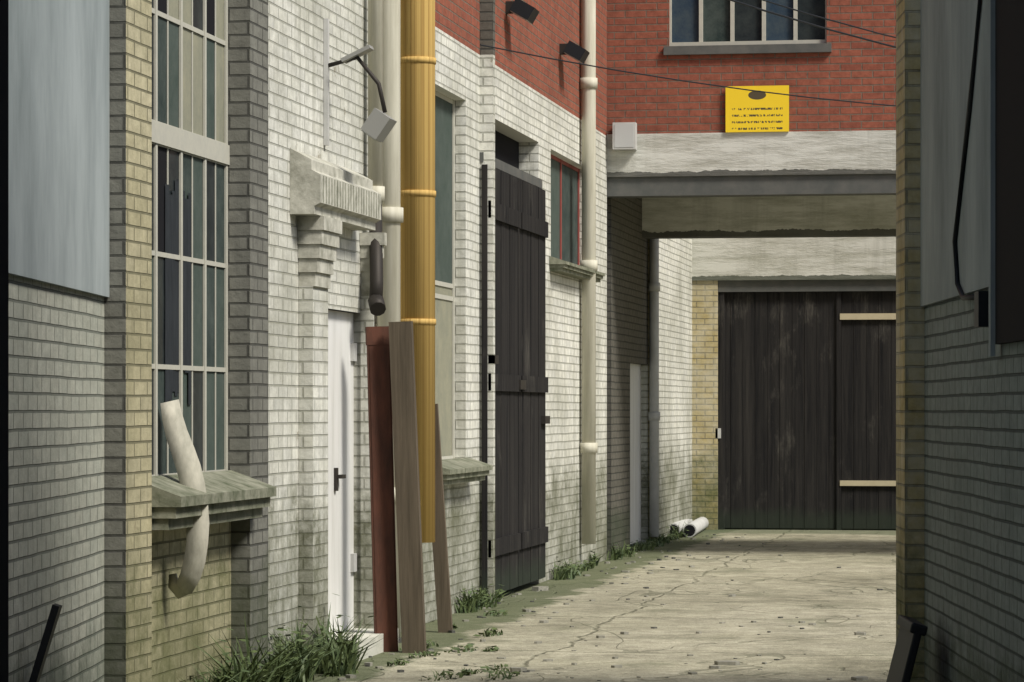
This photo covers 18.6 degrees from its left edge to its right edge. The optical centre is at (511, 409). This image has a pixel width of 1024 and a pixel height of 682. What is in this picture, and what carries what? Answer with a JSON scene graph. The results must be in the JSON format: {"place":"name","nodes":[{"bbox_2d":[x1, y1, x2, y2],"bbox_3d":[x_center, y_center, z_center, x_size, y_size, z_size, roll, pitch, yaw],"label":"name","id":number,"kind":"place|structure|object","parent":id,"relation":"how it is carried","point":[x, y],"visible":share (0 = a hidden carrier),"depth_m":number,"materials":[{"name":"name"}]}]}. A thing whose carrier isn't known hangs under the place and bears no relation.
{"place":"outdoors","nodes":[
{"label":"outdoors","id":0,"kind":"place"},
{"bbox_2d":[29,603,61,681],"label":"pole","id":1,"kind":"object","parent":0,"point":[45,643],"visible":1,"depth_m":12.80,"materials":[{"name":"black metal"}]},
{"bbox_2d":[9,0,108,681],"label":"brick wall","id":2,"kind":"structure","parent":0,"point":[58,171],"depth_m":13.65,"materials":[{"name":"white brick"}]},
{"bbox_2d":[0,0,8,681],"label":"door jamb","id":3,"kind":"structure","parent":2,"relation":"attached to","point":[4,340],"depth_m":5.98,"materials":[{"name":"black"}]},
{"bbox_2d":[309,529,895,681],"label":"ground","id":4,"kind":"structure","parent":0,"point":[805,579],"depth_m":23.40,"materials":[{"name":"concrete"}]},
{"bbox_2d":[104,0,606,681],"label":"yard building","id":5,"kind":"structure","parent":4,"relation":"on","point":[152,622],"depth_m":18.76,"materials":[{"name":"white brick"}]},
{"bbox_2d":[160,399,208,598],"bbox_3d":[-1.686,0.462,16.056,0.276,1.028,0.099,0,0,37],"label":"bent pipe","id":6,"kind":"object","parent":5,"relation":"hanging from","point":[189,473],"visible":0.93,"depth_m":16.03,"materials":[{"name":"white plastic"}]},
{"bbox_2d":[152,0,229,475],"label":"window","id":7,"kind":"structure","parent":5,"relation":"attached to","point":[190,149],"depth_m":16.86,"materials":[{"name":"clear glass"}]},
{"bbox_2d":[165,179,190,404],"bbox_3d":[-1.760,-0.617,16.494,0.008,1.194,0.500,0,0,9],"label":"curtain window","id":8,"kind":"structure","parent":7,"relation":"attached to","point":[171,288],"depth_m":16.45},
{"bbox_2d":[152,470,275,529],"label":"sill","id":9,"kind":"structure","parent":5,"relation":"attached to","point":[229,495],"depth_m":16.26,"materials":[{"name":"stone"}]},
{"bbox_2d":[290,148,386,651],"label":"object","id":10,"kind":"structure","parent":5,"relation":"attached to","point":[329,201],"depth_m":19.20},
{"bbox_2d":[368,204,385,315],"bbox_3d":[-0.907,-1.002,20.786,0.115,0.769,0.382,0,0,-7],"label":"offset pipe","id":11,"kind":"object","parent":10,"relation":"attached to","point":[376,303],"visible":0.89,"depth_m":20.71,"materials":[{"name":"grey metal"}]},
{"bbox_2d":[328,310,382,660],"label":"door","id":12,"kind":"structure","parent":5,"relation":"attached to","point":[342,555],"depth_m":20.48,"materials":[{"name":"white paint"}]},
{"bbox_2d":[324,18,396,145],"bbox_3d":[-0.968,-2.067,19.708,0.453,0.800,0.220,0,0,9],"label":"floodlight","id":13,"kind":"object","parent":5,"relation":"attached to","point":[378,125],"visible":1,"depth_m":19.69,"materials":[{"name":"grey metal"}]},
{"bbox_2d":[368,0,384,204],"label":"downpipe","id":14,"kind":"object","parent":5,"relation":"attached to","point":[375,67],"visible":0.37,"depth_m":20.89,"materials":[{"name":"beige metal"}]},
{"bbox_2d":[377,0,402,637],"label":"downpipe","id":15,"kind":"object","parent":5,"relation":"attached to","point":[392,214],"visible":0.34,"depth_m":21.20,"materials":[{"name":"white metal"}]},
{"bbox_2d":[401,0,435,542],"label":"yellow duct","id":16,"kind":"object","parent":5,"relation":"attached to","point":[418,64],"visible":0.73,"depth_m":21.52,"materials":[{"name":"yellow metal"}]},
{"bbox_2d":[435,90,454,458],"bbox_3d":[-0.595,-1.020,23.918,0.020,2.840,1.638,0,0,9],"label":"window","id":17,"kind":"structure","parent":5,"relation":"attached to","point":[445,253],"depth_m":24.40,"materials":[{"name":"grey glass"}]},
{"bbox_2d":[442,457,492,484],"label":"sill","id":18,"kind":"structure","parent":5,"relation":"attached to","point":[461,470],"depth_m":23.82,"materials":[{"name":"stone"}]},
{"bbox_2d":[479,130,549,593],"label":"doors","id":19,"kind":"structure","parent":5,"relation":"attached to","point":[522,419],"depth_m":26.79,"materials":[{"name":"brown wood"}]},
{"bbox_2d":[506,0,589,63],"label":"floodlights","id":20,"kind":"object","parent":5,"relation":"attached to","point":[521,9],"visible":1,"depth_m":26.59,"materials":[{"name":"grey metal"}]},
{"bbox_2d":[551,154,579,264],"bbox_3d":[0.469,-1.910,30.304,0.020,1.020,2.478,0,0,9],"label":"window","id":21,"kind":"structure","parent":5,"relation":"attached to","point":[565,211],"depth_m":30.66,"materials":[{"name":"clear glass"}]},
{"bbox_2d":[549,256,604,281],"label":"sill","id":22,"kind":"structure","parent":5,"relation":"attached to","point":[566,268],"depth_m":29.59,"materials":[{"name":"stone"}]},
{"bbox_2d":[580,0,597,543],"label":"downpipe","id":23,"kind":"object","parent":5,"relation":"attached to","point":[588,87],"visible":0.96,"depth_m":30.85,"materials":[{"name":"white metal"}]},
{"bbox_2d":[365,326,397,651],"bbox_3d":[-0.849,0.520,20.407,0.208,2.124,0.088,0,0,-9],"label":"plank","id":24,"kind":"object","parent":4,"relation":"on","point":[382,490],"visible":0.89,"depth_m":20.37,"materials":[{"name":"wood"}]},
{"bbox_2d":[388,321,426,652],"bbox_3d":[-0.677,0.506,20.294,0.232,2.155,0.098,0,0,9],"label":"leaning plank","id":25,"kind":"object","parent":4,"relation":"on","point":[407,485],"visible":0.86,"depth_m":20.26,"materials":[{"name":"brown wood"}]},
{"bbox_2d":[176,515,693,681],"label":"wall weeds","id":26,"kind":"object","parent":4,"relation":"on","point":[327,657],"depth_m":18.54,"materials":[{"name":"green plant"}]},
{"bbox_2d":[432,404,452,632],"bbox_3d":[-0.523,0.772,22.165,0.213,1.623,0.068,0,0,9],"label":"leaning batten","id":27,"kind":"object","parent":4,"relation":"on","point":[442,585],"visible":0.71,"depth_m":22.14,"materials":[{"name":"brown wood"}]},
{"bbox_2d":[337,534,882,680],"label":"ground debris","id":28,"kind":"object","parent":4,"relation":"on","point":[715,666],"visible":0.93,"depth_m":21.88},
{"bbox_2d":[670,517,708,536],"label":"pipes","id":29,"kind":"object","parent":4,"relation":"on","point":[697,526],"visible":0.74,"depth_m":38.91,"materials":[{"name":"white plastic"}]},
{"bbox_2d":[607,198,895,557],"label":"building","id":30,"kind":"structure","parent":4,"relation":"on","point":[696,275],"depth_m":39.64,"materials":[{"name":"brick"}]},
{"bbox_2d":[648,239,659,536],"bbox_3d":[1.651,-0.495,36.327,0.134,3.950,0.138,0,0,9],"label":"downpipe","id":31,"kind":"object","parent":30,"relation":"attached to","point":[654,290],"visible":0.89,"depth_m":36.28,"materials":[{"name":"grey metal"}]},
{"bbox_2d":[607,0,895,238],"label":"bridge building","id":32,"kind":"structure","parent":30,"relation":"on","point":[689,168],"depth_m":32.72,"materials":[{"name":"red brick"}]},
{"bbox_2d":[613,122,636,149],"bbox_3d":[1.182,-2.860,32.779,0.240,0.280,0.142,0,0,9],"label":"junction box","id":33,"kind":"object","parent":32,"relation":"attached to","point":[624,135],"visible":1,"depth_m":32.71,"materials":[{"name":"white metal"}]},
{"bbox_2d":[480,0,895,105],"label":"wires","id":34,"kind":"object","parent":32,"relation":"attached to","point":[767,11],"visible":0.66,"depth_m":25.59,"materials":[{"name":"black rubber"}]},
{"bbox_2d":[669,0,826,45],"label":"bridge window","id":35,"kind":"structure","parent":32,"relation":"in","point":[707,22],"depth_m":32.76,"materials":[{"name":"blue glass"}]},
{"bbox_2d":[726,85,788,132],"bbox_3d":[2.556,-3.130,32.611,0.660,0.480,0.022,0,0,9],"label":"yellow sign","id":36,"kind":"object","parent":32,"relation":"attached to","point":[750,111],"visible":0.86,"depth_m":32.60,"materials":[{"name":"yellow metal"}]},
{"bbox_2d":[715,291,895,529],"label":"door","id":37,"kind":"structure","parent":30,"relation":"attached to","point":[806,433],"depth_m":40.95,"materials":[{"name":"brown wood"}]},
{"bbox_2d":[886,615,927,681],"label":"post","id":38,"kind":"object","parent":4,"relation":"on","point":[912,631],"visible":1,"depth_m":14.91,"materials":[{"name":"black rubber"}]},
{"bbox_2d":[896,0,1023,681],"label":"passage building","id":39,"kind":"structure","parent":4,"relation":"on","point":[959,493],"depth_m":14.68,"materials":[{"name":"grey brick"}]},
{"bbox_2d":[952,0,988,326],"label":"cable","id":40,"kind":"object","parent":39,"relation":"attached to","point":[981,307],"visible":0.95,"depth_m":13.79,"materials":[{"name":"black rubber"}]},
{"bbox_2d":[989,0,1023,356],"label":"panel","id":41,"kind":"object","parent":39,"relation":"in","point":[1006,171],"visible":0.92,"depth_m":12.66,"materials":[{"name":"black metal"}]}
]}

